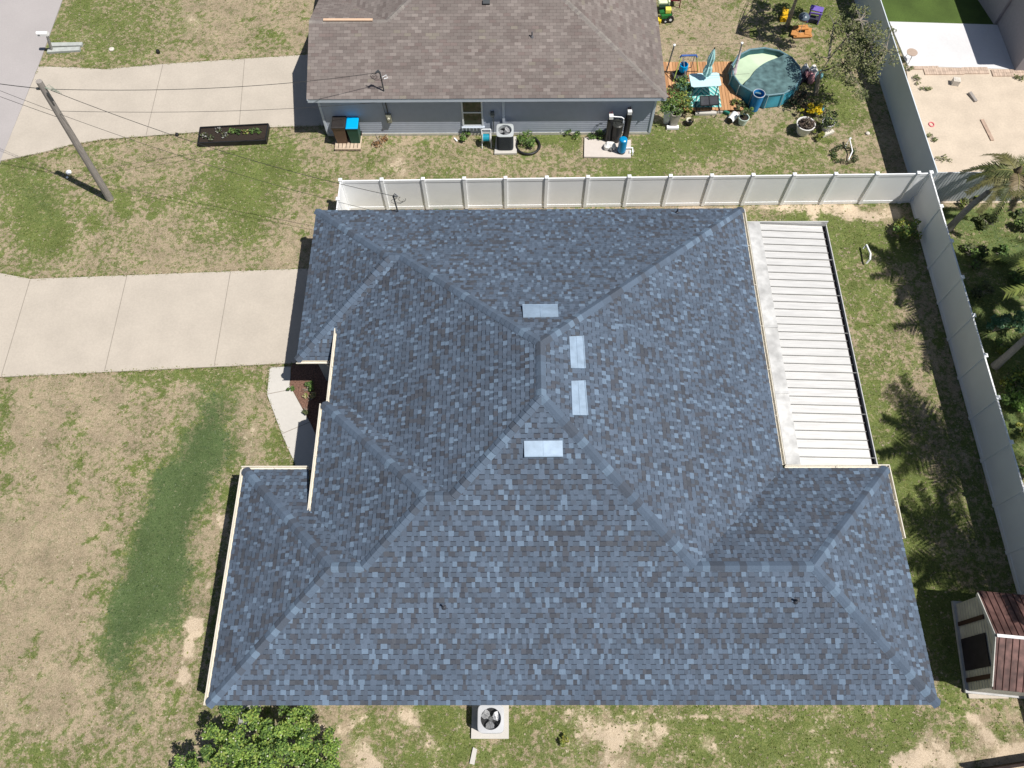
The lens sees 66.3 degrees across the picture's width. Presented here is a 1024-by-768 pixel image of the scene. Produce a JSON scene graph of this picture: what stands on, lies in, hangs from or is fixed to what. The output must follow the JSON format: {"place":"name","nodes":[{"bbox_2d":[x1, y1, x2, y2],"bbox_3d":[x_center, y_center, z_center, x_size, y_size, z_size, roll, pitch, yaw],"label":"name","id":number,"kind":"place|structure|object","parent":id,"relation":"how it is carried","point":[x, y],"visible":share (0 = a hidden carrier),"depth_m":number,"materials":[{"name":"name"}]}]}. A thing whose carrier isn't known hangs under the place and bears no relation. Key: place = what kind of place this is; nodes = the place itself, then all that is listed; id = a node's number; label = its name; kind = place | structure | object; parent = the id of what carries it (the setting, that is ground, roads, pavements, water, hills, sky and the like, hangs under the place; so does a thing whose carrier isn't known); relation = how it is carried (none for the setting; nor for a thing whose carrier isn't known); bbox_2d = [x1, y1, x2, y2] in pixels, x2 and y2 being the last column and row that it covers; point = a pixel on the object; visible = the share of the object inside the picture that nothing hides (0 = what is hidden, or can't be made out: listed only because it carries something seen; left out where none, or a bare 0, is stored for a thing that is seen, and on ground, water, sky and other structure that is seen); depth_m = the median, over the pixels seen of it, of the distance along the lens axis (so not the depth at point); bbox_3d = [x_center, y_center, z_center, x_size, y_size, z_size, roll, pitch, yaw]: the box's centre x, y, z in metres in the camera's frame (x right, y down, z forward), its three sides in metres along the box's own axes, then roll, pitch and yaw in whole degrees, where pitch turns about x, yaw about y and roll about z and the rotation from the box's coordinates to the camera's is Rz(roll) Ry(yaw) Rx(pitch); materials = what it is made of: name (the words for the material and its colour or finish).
{"place":"outdoors","nodes":[
{"label":"outdoors","id":0,"kind":"place"},
{"bbox_2d":[0,0,62,162],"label":"road","id":1,"kind":"structure","parent":0,"point":[22,44],"depth_m":37.89,"materials":[{"name":"asphalt"}]},
{"bbox_2d":[0,268,308,377],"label":"driveway","id":2,"kind":"structure","parent":0,"point":[164,321],"depth_m":31.20,"materials":[{"name":"concrete"}]},
{"bbox_2d":[1,55,323,160],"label":"driveway","id":3,"kind":"structure","parent":0,"point":[129,93],"depth_m":36.33,"materials":[{"name":"concrete"}]},
{"bbox_2d":[1,60,310,433],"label":"driveway joints","id":4,"kind":"object","parent":3,"relation":"on","point":[126,276],"visible":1,"depth_m":31.36,"materials":[{"name":"concrete"}]},
{"bbox_2d":[0,0,1023,767],"bbox_3d":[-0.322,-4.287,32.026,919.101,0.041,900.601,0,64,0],"label":"ground","id":5,"kind":"structure","parent":0,"point":[54,624],"depth_m":29.21,"materials":[{"name":"plant"}]},
{"bbox_2d":[47,46,80,53],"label":"culvert slab","id":6,"kind":"structure","parent":5,"relation":"on","point":[64,50],"depth_m":37.73,"materials":[{"name":"concrete"}]},
{"bbox_2d":[36,31,52,49],"bbox_3d":[-22.005,-16.244,37.246,0.510,1.227,0.293,0,64,0],"label":"mailbox","id":7,"kind":"object","parent":6,"relation":"on","point":[42,33],"visible":1,"depth_m":36.76,"materials":[{"name":"metal"}]},
{"bbox_2d":[51,42,82,47],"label":"culvert slab","id":8,"kind":"structure","parent":5,"relation":"on","point":[67,44],"depth_m":37.89,"materials":[{"name":"concrete"}]},
{"bbox_2d":[36,79,113,201],"bbox_3d":[-16.887,-9.401,30.973,1.330,6.520,0.310,1,64,1],"label":"utility pole","id":9,"kind":"object","parent":5,"relation":"on","point":[90,166],"visible":1,"depth_m":30.62,"materials":[{"name":"brown wood"}]},
{"bbox_2d":[52,73,372,89],"bbox_3d":[-11.044,-11.700,30.224,11.737,2.610,0.020,-16,65,-7],"label":"power line","id":10,"kind":"object","parent":9,"relation":"attached to","point":[228,87],"visible":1,"depth_m":30.65,"materials":[{"name":"rubber"}]},
{"bbox_2d":[60,114,369,209],"bbox_3d":[-11.044,-8.379,29.865,12.030,2.526,0.014,11,65,6],"label":"power line","id":11,"kind":"object","parent":9,"relation":"attached to","point":[210,165],"visible":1,"depth_m":30.12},
{"bbox_2d":[51,90,392,195],"bbox_3d":[-10.559,-8.824,28.850,12.454,2.632,0.020,11,65,6],"label":"power line","id":12,"kind":"object","parent":9,"relation":"attached to","point":[217,149],"visible":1,"depth_m":29.23,"materials":[{"name":"rubber"}]},
{"bbox_2d":[69,102,376,111],"bbox_3d":[-11.274,-11.133,31.447,11.805,3.086,0.014,-16,65,-7],"label":"power line","id":13,"kind":"object","parent":9,"relation":"attached to","point":[239,110],"visible":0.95,"depth_m":31.87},
{"bbox_2d":[197,123,269,146],"bbox_3d":[-12.503,-11.224,35.220,3.099,0.404,1.018,-3,64,-1],"label":"raised bed","id":14,"kind":"object","parent":5,"relation":"on","point":[241,134],"visible":1,"depth_m":35.19,"materials":[{"name":"black plastic"}]},
{"bbox_2d":[238,705,260,724],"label":"stone slab","id":15,"kind":"structure","parent":5,"relation":"on","point":[243,707],"depth_m":24.88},
{"bbox_2d":[172,705,341,767],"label":"leafy tree","id":16,"kind":"object","parent":5,"relation":"on","point":[264,751],"visible":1,"depth_m":22.52,"materials":[{"name":"green plant"}]},
{"bbox_2d":[267,367,315,469],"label":"walkway","id":17,"kind":"structure","parent":5,"relation":"on","point":[290,415],"depth_m":29.34,"materials":[{"name":"white concrete"}]},
{"bbox_2d":[290,364,327,432],"bbox_3d":[-7.426,0.693,29.677,2.176,0.060,3.400,0,64,0],"label":"mulch bed","id":18,"kind":"object","parent":5,"relation":"on","point":[301,375],"visible":0.55,"depth_m":29.93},
{"bbox_2d":[335,135,361,150],"bbox_3d":[-7.304,-10.882,35.150,1.159,0.125,1.050,0,64,0],"label":"pallet","id":19,"kind":"object","parent":5,"relation":"on","point":[348,147],"visible":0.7,"depth_m":34.96,"materials":[{"name":"brown wood"}]},
{"bbox_2d":[331,116,347,142],"bbox_3d":[-7.561,-11.228,34.665,0.603,1.050,0.767,0,64,0],"label":"wheelie bin","id":20,"kind":"object","parent":19,"relation":"on","point":[338,126],"visible":0.76,"depth_m":34.28,"materials":[{"name":"brown plastic"}]},
{"bbox_2d":[345,117,361,142],"bbox_3d":[-6.973,-11.204,34.671,0.528,1.010,0.706,0,64,0],"label":"wheelie bin","id":21,"kind":"object","parent":19,"relation":"on","point":[352,128],"visible":1,"depth_m":34.31,"materials":[{"name":"green plastic"}]},
{"bbox_2d":[481,129,491,147],"bbox_3d":[-1.130,-10.917,34.739,0.436,0.822,0.538,0,64,0],"label":"hose reel","id":22,"kind":"object","parent":5,"relation":"on","point":[485,137],"visible":1,"depth_m":34.54,"materials":[{"name":"white plastic"}]},
{"bbox_2d":[306,0,668,135],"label":"brown roof house","id":23,"kind":"structure","parent":5,"relation":"on","point":[475,67],"depth_m":33.33,"materials":[{"name":"brown"}]},
{"bbox_2d":[323,18,372,20],"bbox_3d":[-6.983,-15.505,33.399,2.100,0.054,0.120,0,64,0],"label":"wood plank","id":24,"kind":"object","parent":23,"relation":"on","point":[347,19],"visible":1,"depth_m":33.37,"materials":[{"name":"brown wood"}]},
{"bbox_2d":[461,102,483,125],"bbox_3d":[-1.728,-11.808,34.119,0.927,1.610,0.050,0,64,0],"label":"window","id":25,"kind":"structure","parent":23,"relation":"in","point":[472,112],"depth_m":34.17,"materials":[{"name":"white glass"}]},
{"bbox_2d":[471,705,508,738],"bbox_3d":[-0.690,10.569,24.814,1.178,0.100,1.190,0,64,0],"label":"condenser pad","id":26,"kind":"object","parent":5,"relation":"on","point":[477,734],"visible":0.5,"depth_m":24.64,"materials":[{"name":"white concrete"}]},
{"bbox_2d":[477,705,503,733],"bbox_3d":[-0.649,10.434,24.416,0.815,0.735,0.815,0,64,0],"label":"ac condenser","id":27,"kind":"object","parent":26,"relation":"on","point":[490,721],"visible":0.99,"depth_m":24.18,"materials":[{"name":"white metal"}]},
{"bbox_2d":[494,136,516,154],"bbox_3d":[-0.284,-10.637,35.016,0.994,0.100,0.992,0,64,0],"label":"condenser pad","id":28,"kind":"object","parent":5,"relation":"on","point":[511,152],"visible":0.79,"depth_m":34.82,"materials":[{"name":"white concrete"}]},
{"bbox_2d":[496,124,513,150],"bbox_3d":[-0.303,-10.880,34.580,0.754,0.895,0.754,0,64,0],"label":"ac condenser","id":29,"kind":"object","parent":28,"relation":"on","point":[505,136],"visible":1,"depth_m":34.32,"materials":[{"name":"white metal"}]},
{"bbox_2d":[517,130,537,146],"bbox_3d":[0.679,-10.897,34.909,0.921,0.485,0.942,0,64,0],"label":"round shrub","id":30,"kind":"object","parent":5,"relation":"on","point":[530,141],"visible":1,"depth_m":34.81,"materials":[{"name":"green plant"}]},
{"bbox_2d":[515,137,540,154],"bbox_3d":[0.713,-10.600,34.957,1.148,0.110,1.031,0,64,0],"label":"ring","id":31,"kind":"object","parent":5,"relation":"on","point":[531,153],"visible":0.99,"depth_m":34.82,"materials":[{"name":"black plastic"}]},
{"bbox_2d":[203,193,940,708],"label":"blue roof house","id":32,"kind":"structure","parent":5,"relation":"on","point":[549,461],"depth_m":23.22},
{"bbox_2d":[747,221,877,467],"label":"patio roof","id":33,"kind":"structure","parent":32,"relation":"attached to","point":[780,249],"depth_m":27.80,"materials":[{"name":"metal"}]},
{"bbox_2d":[584,137,630,158],"bbox_3d":[4.253,-10.518,34.936,2.133,0.080,1.192,0,64,0],"label":"equipment pad","id":34,"kind":"object","parent":5,"relation":"on","point":[593,148],"visible":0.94,"depth_m":34.80,"materials":[{"name":"concrete"}]},
{"bbox_2d":[605,111,613,141],"bbox_3d":[4.275,-11.281,34.448,0.270,1.580,0.416,0,64,0],"label":"filter tank","id":35,"kind":"object","parent":34,"relation":"on","point":[610,120],"visible":0.93,"depth_m":34.24,"materials":[{"name":"black plastic"}]},
{"bbox_2d":[604,141,615,151],"bbox_3d":[4.337,-10.529,34.733,0.537,0.341,0.460,0,64,0],"label":"pump","id":36,"kind":"object","parent":34,"relation":"on","point":[610,146],"visible":1,"depth_m":34.65,"materials":[{"name":"white metal"}]},
{"bbox_2d":[611,119,623,142],"bbox_3d":[4.618,-11.133,34.633,0.530,1.115,0.525,0,64,0],"label":"brine barrel","id":37,"kind":"object","parent":34,"relation":"on","point":[617,128],"visible":0.94,"depth_m":34.28,"materials":[{"name":"black plastic"}]},
{"bbox_2d":[618,136,627,154],"bbox_3d":[4.845,-10.473,34.399,0.370,0.820,0.370,0,64,0],"label":"pressure tank","id":38,"kind":"object","parent":34,"relation":"on","point":[622,144],"visible":1,"depth_m":34.21,"materials":[{"name":"blue metal"}]},
{"bbox_2d":[623,107,631,138],"bbox_3d":[5.074,-11.465,34.486,0.270,1.660,0.416,0,64,0],"label":"filter tank","id":39,"kind":"object","parent":34,"relation":"on","point":[627,124],"visible":0.88,"depth_m":34.23,"materials":[{"name":"black plastic"}]},
{"bbox_2d":[336,170,933,209],"bbox_3d":[5.018,-6.930,32.155,24.206,1.950,2.642,-1,64,0],"label":"white fence","id":40,"kind":"object","parent":5,"relation":"on","point":[672,190],"visible":0.91,"depth_m":32.67,"materials":[{"name":"plastic"}]},
{"bbox_2d":[658,0,669,13],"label":"toy wagon","id":41,"kind":"object","parent":5,"relation":"on","point":[663,4],"visible":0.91,"depth_m":38.39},
{"bbox_2d":[658,7,673,23],"bbox_3d":[7.463,-17.940,38.177,0.857,0.587,0.618,0,64,0],"label":"toy tractor","id":42,"kind":"object","parent":5,"relation":"on","point":[666,16],"visible":0.98,"depth_m":38.10,"materials":[{"name":"green plastic"}]},
{"bbox_2d":[658,87,681,123],"bbox_3d":[6.948,-12.281,34.738,0.978,1.888,0.942,0,64,0],"label":"tall white planter","id":43,"kind":"object","parent":5,"relation":"on","point":[668,107],"visible":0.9,"depth_m":34.55,"materials":[{"name":"plant"}]},
{"bbox_2d":[670,107,683,125],"bbox_3d":[7.333,-11.961,35.025,0.557,1.090,0.566,0,64,0],"label":"square planter","id":44,"kind":"object","parent":5,"relation":"on","point":[674,119],"visible":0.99,"depth_m":34.84,"materials":[{"name":"concrete"}]},
{"bbox_2d":[663,61,742,111],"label":"wood deck","id":45,"kind":"structure","parent":5,"relation":"on","point":[727,93],"depth_m":36.42,"materials":[{"name":"wood"}]},
{"bbox_2d":[671,70,686,81],"bbox_3d":[7.784,-14.341,36.482,0.722,0.178,0.585,0,64,0],"label":"storage mat","id":46,"kind":"object","parent":45,"relation":"on","point":[679,73],"visible":0.65,"depth_m":36.39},
{"bbox_2d":[665,90,693,113],"bbox_3d":[7.618,-12.731,35.564,1.303,0.802,1.253,0,64,0],"label":"potted shrub","id":47,"kind":"object","parent":45,"relation":"on","point":[687,100],"visible":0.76,"depth_m":35.38,"materials":[{"name":"green plant"}]},
{"bbox_2d":[673,75,692,94],"bbox_3d":[7.823,-13.546,35.896,1.009,0.898,0.938,0,64,0],"label":"potted plant","id":48,"kind":"object","parent":45,"relation":"on","point":[684,86],"visible":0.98,"depth_m":35.66,"materials":[{"name":"green plant"}]},
{"bbox_2d":[673,54,697,81],"bbox_3d":[8.035,-14.647,36.053,1.386,1.233,0.599,-42,71,-17],"label":"toddler swing","id":49,"kind":"object","parent":45,"relation":"on","point":[683,66],"visible":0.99,"depth_m":35.97,"materials":[{"name":"plastic"}]},
{"bbox_2d":[681,82,721,106],"bbox_3d":[8.698,-13.309,36.069,1.692,0.014,1.566,0,64,0],"label":"striped rug","id":50,"kind":"object","parent":45,"relation":"on","point":[707,91],"visible":0.41,"depth_m":36.08,"materials":[{"name":"fabric"}]},
{"bbox_2d":[689,72,720,94],"bbox_3d":[8.742,-13.604,35.816,1.370,0.730,0.838,-3,64,-1],"label":"patio table","id":51,"kind":"object","parent":50,"relation":"on","point":[698,80],"visible":0.79,"depth_m":35.47,"materials":[{"name":"metal"}]},
{"bbox_2d":[695,93,720,113],"bbox_3d":[8.894,-12.683,35.522,1.100,0.432,1.033,0,64,0],"label":"glass coffee table","id":52,"kind":"object","parent":50,"relation":"on","point":[711,100],"visible":1,"depth_m":35.35,"materials":[{"name":"grey glass"}]},
{"bbox_2d":[701,47,714,91],"bbox_3d":[8.751,-14.017,35.083,0.388,2.412,0.388,0,64,0],"label":"closed umbrella","id":53,"kind":"object","parent":50,"relation":"on","point":[707,70],"visible":1,"depth_m":34.77,"materials":[{"name":"teal fabric"}]},
{"bbox_2d":[695,111,716,115],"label":"step slab","id":54,"kind":"structure","parent":5,"relation":"on","point":[707,113],"depth_m":35.72,"materials":[{"name":"white concrete"}]},
{"bbox_2d":[727,111,738,123],"bbox_3d":[9.958,-12.055,35.433,0.359,0.354,0.456,42,71,18],"label":"white bucket","id":55,"kind":"object","parent":5,"relation":"on","point":[733,117],"visible":1,"depth_m":35.33,"materials":[{"name":"plastic"}]},
{"bbox_2d":[738,109,750,125],"bbox_3d":[10.404,-11.974,35.200,0.506,0.744,0.478,0,64,0],"label":"pale green pot","id":56,"kind":"object","parent":5,"relation":"on","point":[744,117],"visible":1,"depth_m":35.22,"materials":[{"name":"ceramic"}]},
{"bbox_2d":[749,89,764,111],"bbox_3d":[11.055,-12.798,35.486,0.560,0.936,0.560,0,64,0],"label":"blue barrel","id":57,"kind":"object","parent":5,"relation":"on","point":[755,102],"visible":0.96,"depth_m":35.26,"materials":[{"name":"plastic"}]},
{"bbox_2d":[728,47,801,108],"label":"frame pool","id":58,"kind":"structure","parent":5,"relation":"on","point":[775,75],"depth_m":35.97,"materials":[{"name":"plastic"}]},
{"bbox_2d":[779,7,788,21],"bbox_3d":[13.318,-18.071,38.381,0.356,0.260,0.776,13,65,6],"label":"yellow slide","id":59,"kind":"object","parent":5,"relation":"on","point":[784,16],"visible":0.86,"depth_m":38.28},
{"bbox_2d":[785,0,796,27],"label":"yard tree","id":60,"kind":"object","parent":5,"relation":"on","point":[788,21],"visible":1,"depth_m":37.26,"materials":[{"name":"brown plant"}]},
{"bbox_2d":[788,90,814,110],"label":"shade plants","id":61,"kind":"object","parent":5,"relation":"on","point":[793,101],"visible":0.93,"depth_m":35.75,"materials":[{"name":"green plant"}]},
{"bbox_2d":[793,32,811,37],"bbox_3d":[14.016,-16.841,37.873,0.900,0.050,0.300,-3,64,-1],"label":"plywood board","id":62,"kind":"object","parent":5,"relation":"on","point":[801,35],"visible":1,"depth_m":37.83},
{"bbox_2d":[805,28,811,35],"bbox_3d":[14.321,-17.050,37.938,0.300,0.050,0.500,14,65,7],"label":"plywood board","id":63,"kind":"object","parent":62,"relation":"on","point":[807,32],"visible":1,"depth_m":37.88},
{"bbox_2d":[793,24,808,29],"bbox_3d":[13.984,-17.250,37.970,0.700,0.050,0.300,-5,64,-2],"label":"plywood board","id":64,"kind":"object","parent":63,"relation":"on","point":[798,27],"visible":1,"depth_m":37.94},
{"bbox_2d":[794,12,809,31],"bbox_3d":[13.901,-17.382,37.576,0.565,0.814,0.539,40,71,18],"label":"kettle grill","id":65,"kind":"object","parent":64,"relation":"on","point":[804,17],"visible":1,"depth_m":37.24,"materials":[{"name":"metal"}]},
{"bbox_2d":[797,116,815,135],"bbox_3d":[13.059,-11.546,34.844,0.842,0.979,0.831,0,64,0],"label":"white tub planter","id":66,"kind":"object","parent":5,"relation":"on","point":[806,126],"visible":1,"depth_m":34.78,"materials":[{"name":"plastic"}]},
{"bbox_2d":[798,63,822,85],"bbox_3d":[13.731,-14.471,36.508,1.366,0.508,1.005,-28,67,-12],"label":"laundry heap","id":67,"kind":"object","parent":5,"relation":"on","point":[809,75],"visible":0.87,"depth_m":36.39,"materials":[{"name":"multicoloured fabric"}]},
{"bbox_2d":[806,103,822,114],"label":"yellow flowers","id":68,"kind":"object","parent":5,"relation":"on","point":[811,109],"visible":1,"depth_m":35.42,"materials":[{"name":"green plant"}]},
{"bbox_2d":[807,4,823,24],"bbox_3d":[14.693,-17.926,38.077,0.636,0.664,0.474,16,66,8],"label":"purple playhouse","id":69,"kind":"object","parent":5,"relation":"on","point":[814,19],"visible":0.86,"depth_m":37.89,"materials":[{"name":"plastic"}]},
{"bbox_2d":[820,110,839,131],"bbox_3d":[14.098,-11.620,34.911,0.857,0.909,0.812,0,64,0],"label":"white cone planter","id":70,"kind":"object","parent":5,"relation":"on","point":[828,123],"visible":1,"depth_m":34.71,"materials":[{"name":"ceramic"}]},
{"bbox_2d":[830,144,858,163],"bbox_3d":[14.637,-10.148,34.622,1.268,0.223,1.159,0,64,0],"label":"weed ring","id":71,"kind":"object","parent":5,"relation":"on","point":[841,159],"visible":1,"depth_m":34.57,"materials":[{"name":"green plant"}]},
{"bbox_2d":[810,3,900,101],"bbox_3d":[14.582,-14.109,34.376,4.169,4.055,3.507,36,70,16],"label":"olive tree","id":72,"kind":"object","parent":5,"relation":"on","point":[867,48],"visible":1,"depth_m":33.51,"materials":[{"name":"green plant"}]},
{"bbox_2d":[854,0,937,178],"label":"white fence","id":73,"kind":"object","parent":5,"relation":"on","point":[916,152],"visible":0.7,"depth_m":34.73,"materials":[{"name":"grey plastic"}]},
{"bbox_2d":[892,217,922,239],"bbox_3d":[16.374,-6.453,32.532,1.173,0.702,1.138,0,64,0],"label":"corner bush","id":74,"kind":"object","parent":5,"relation":"on","point":[910,230],"visible":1,"depth_m":32.42,"materials":[{"name":"green plant"}]},
{"bbox_2d":[889,21,1013,68],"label":"patio slab","id":75,"kind":"structure","parent":5,"relation":"on","point":[953,45],"depth_m":37.55,"materials":[{"name":"concrete"}]},
{"bbox_2d":[906,66,1023,202],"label":"sand yard","id":76,"kind":"structure","parent":5,"relation":"on","point":[954,114],"depth_m":35.61,"materials":[{"name":"sand"}]},
{"bbox_2d":[923,68,963,74],"bbox_3d":[20.247,-14.662,36.802,1.828,0.056,0.410,0,64,0],"label":"brick row","id":77,"kind":"object","parent":76,"relation":"on","point":[945,71],"visible":1,"depth_m":36.77,"materials":[{"name":"brick"}]},
{"bbox_2d":[962,67,988,73],"bbox_3d":[21.744,-14.701,36.810,1.180,0.056,0.410,0,64,0],"label":"brick row","id":78,"kind":"object","parent":76,"relation":"on","point":[975,70],"visible":1,"depth_m":36.78,"materials":[{"name":"brick"}]},
{"bbox_2d":[934,172,1020,200],"bbox_3d":[23.819,-8.254,32.691,12.875,1.800,0.080,0,64,0],"label":"ribbed fence","id":79,"kind":"object","parent":76,"relation":"on","point":[951,186],"visible":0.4,"depth_m":32.66,"materials":[{"name":"metal"}]},
{"bbox_2d":[980,119,993,140],"bbox_3d":[21.335,-11.409,35.226,0.150,0.050,1.250,-6,64,-3],"label":"old board","id":80,"kind":"object","parent":76,"relation":"on","point":[987,130],"visible":1,"depth_m":35.20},
{"bbox_2d":[991,69,1023,76],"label":"brick row","id":81,"kind":"object","parent":76,"relation":"on","point":[1003,73],"visible":1,"depth_m":36.70,"materials":[{"name":"brick"}]},
{"bbox_2d":[910,174,1023,594],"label":"white fence","id":82,"kind":"object","parent":5,"relation":"on","point":[994,442],"visible":0.97,"depth_m":28.82,"materials":[{"name":"plastic"}]},
{"bbox_2d":[962,243,989,268],"bbox_3d":[19.109,-5.258,32.144,1.092,0.404,1.268,0,64,0],"label":"fern shrub","id":83,"kind":"object","parent":5,"relation":"on","point":[969,247],"visible":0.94,"depth_m":32.15,"materials":[{"name":"green plant"}]},
{"bbox_2d":[971,280,994,298],"bbox_3d":[18.762,-3.773,31.394,1.070,0.408,0.667,-21,66,-9],"label":"fern shrub","id":84,"kind":"object","parent":5,"relation":"on","point":[976,292],"visible":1,"depth_m":31.35,"materials":[{"name":"green plant"}]},
{"bbox_2d":[947,152,1023,231],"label":"palm tree","id":85,"kind":"object","parent":5,"relation":"on","point":[1003,175],"visible":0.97,"depth_m":29.70,"materials":[{"name":"green plant"}]},
{"bbox_2d":[974,212,998,229],"bbox_3d":[19.910,-6.851,32.909,0.932,0.350,0.795,-19,66,-9],"label":"fern shrub","id":86,"kind":"object","parent":5,"relation":"on","point":[983,225],"visible":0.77,"depth_m":32.88,"materials":[{"name":"green plant"}]},
{"bbox_2d":[951,591,1023,698],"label":"garden shed","id":87,"kind":"structure","parent":5,"relation":"on","point":[989,629],"depth_m":24.25,"materials":[{"name":"brown metal"}]},
{"bbox_2d":[961,633,990,670],"bbox_3d":[14.613,8.459,24.750,0.030,1.440,0.980,5,64,3],"label":"doorway","id":88,"kind":"structure","parent":87,"relation":"in","point":[974,648],"depth_m":24.70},
{"bbox_2d":[967,694,1008,698],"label":"edging slab","id":89,"kind":"structure","parent":5,"relation":"on","point":[975,696],"depth_m":24.99,"materials":[{"name":"concrete"}]},
{"bbox_2d":[986,314,1010,331],"bbox_3d":[18.782,-2.323,30.405,0.779,0.915,0.701,23,67,11],"label":"fern shrub","id":90,"kind":"object","parent":5,"relation":"on","point":[999,322],"visible":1,"depth_m":30.27,"materials":[{"name":"green plant"}]},
{"bbox_2d":[982,761,1023,767],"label":"timber edge","id":91,"kind":"object","parent":5,"relation":"on","point":[1015,764],"visible":1,"depth_m":23.60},
{"bbox_2d":[982,236,1023,369],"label":"palm tree","id":92,"kind":"object","parent":5,"relation":"on","point":[1001,360],"visible":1,"depth_m":28.02,"materials":[{"name":"green plant"}]},
{"bbox_2d":[994,337,1012,354],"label":"fern shrub","id":93,"kind":"object","parent":5,"relation":"on","point":[1002,349],"visible":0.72,"depth_m":30.20,"materials":[{"name":"green plant"}]},
{"bbox_2d":[996,244,1010,263],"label":"fern shrub","id":94,"kind":"object","parent":5,"relation":"on","point":[1003,249],"visible":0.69,"depth_m":32.12,"materials":[{"name":"green plant"}]},
{"bbox_2d":[998,383,1023,408],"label":"fern shrub","id":95,"kind":"object","parent":5,"relation":"on","point":[1007,398],"visible":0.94,"depth_m":29.23,"materials":[{"name":"green plant"}]},
{"bbox_2d":[999,364,1023,388],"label":"fern shrub","id":96,"kind":"object","parent":5,"relation":"on","point":[1017,373],"visible":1,"depth_m":29.48,"materials":[{"name":"green plant"}]},
{"bbox_2d":[1001,310,1023,332],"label":"fern shrub","id":97,"kind":"object","parent":5,"relation":"on","point":[1018,316],"visible":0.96,"depth_m":30.27,"materials":[{"name":"green plant"}]},
{"bbox_2d":[1008,267,1023,287],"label":"fern shrub","id":98,"kind":"object","parent":5,"relation":"on","point":[1016,277],"visible":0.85,"depth_m":31.53,"materials":[{"name":"green plant"}]},
{"bbox_2d":[1009,391,1023,412],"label":"fern shrub","id":99,"kind":"object","parent":5,"relation":"on","point":[1019,407],"visible":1,"depth_m":29.00,"materials":[{"name":"green plant"}]},
{"bbox_2d":[1014,208,1023,229],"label":"fern shrub","id":100,"kind":"object","parent":5,"relation":"on","point":[1020,212],"visible":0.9,"depth_m":32.71,"materials":[{"name":"green plant"}]},
{"bbox_2d":[1015,421,1023,437],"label":"fern shrub","id":101,"kind":"object","parent":5,"relation":"on","point":[1019,425],"visible":1,"depth_m":28.76,"materials":[{"name":"green plant"}]},
{"bbox_2d":[881,0,996,24],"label":"turf lawn","id":102,"kind":"structure","parent":0,"point":[953,11],"depth_m":38.56,"materials":[{"name":"plant"}]},
{"bbox_2d":[978,0,1023,69],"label":"corner building","id":103,"kind":"structure","parent":102,"relation":"on","point":[1006,17],"depth_m":37.03,"materials":[{"name":"stone"}]},
{"bbox_2d":[1006,189,1023,224],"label":"palm tree","id":104,"kind":"object","parent":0,"point":[1017,192],"visible":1,"depth_m":26.86,"materials":[{"name":"green plant"}]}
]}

